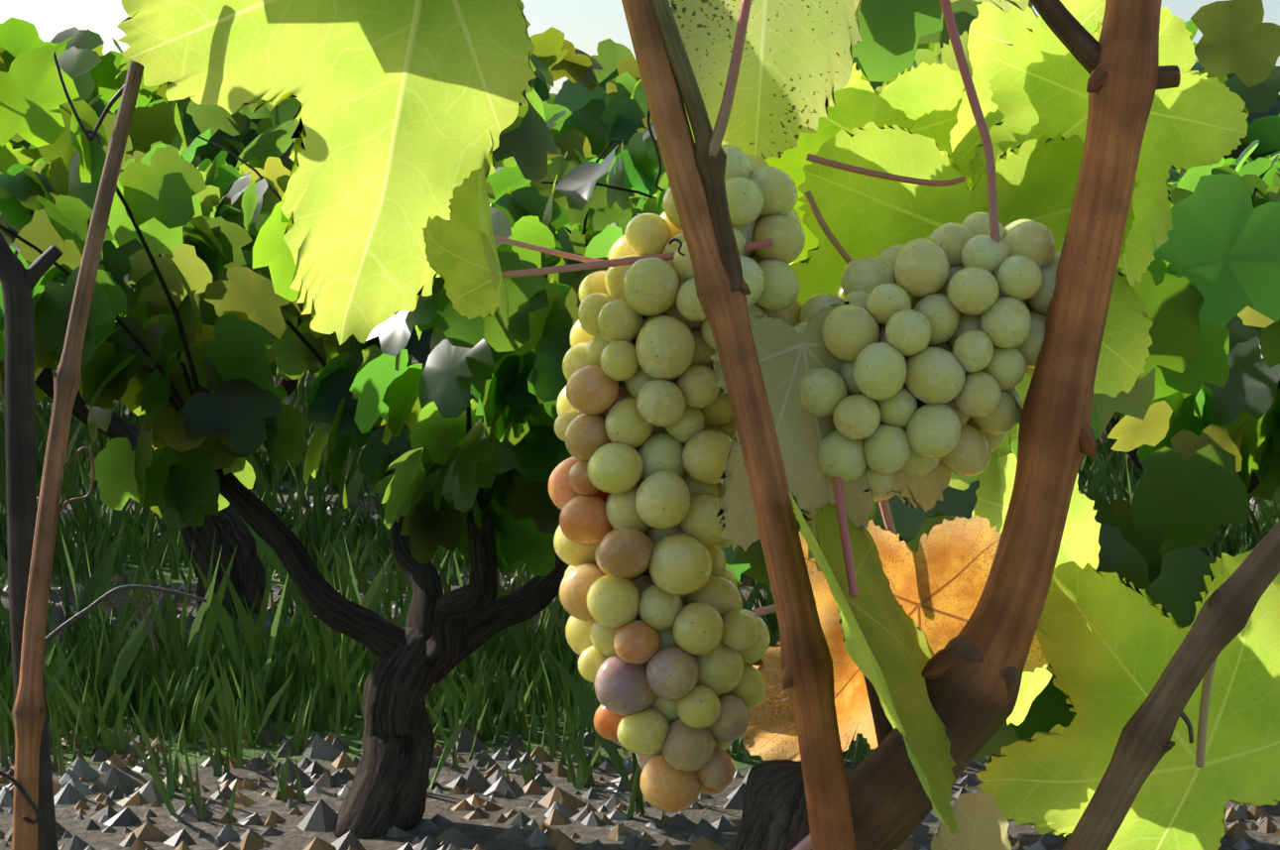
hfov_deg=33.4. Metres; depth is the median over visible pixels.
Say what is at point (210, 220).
vine
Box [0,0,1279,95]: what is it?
sky
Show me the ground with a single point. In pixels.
(484, 832)
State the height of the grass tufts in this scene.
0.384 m
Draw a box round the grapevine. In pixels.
[0,0,1279,849]
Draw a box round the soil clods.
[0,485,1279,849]
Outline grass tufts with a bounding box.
[0,362,1279,818]
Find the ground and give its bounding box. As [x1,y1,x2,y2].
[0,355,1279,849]
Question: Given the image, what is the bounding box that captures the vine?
[0,0,1279,838]
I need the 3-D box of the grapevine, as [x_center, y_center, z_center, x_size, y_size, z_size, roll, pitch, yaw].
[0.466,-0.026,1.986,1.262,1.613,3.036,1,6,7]

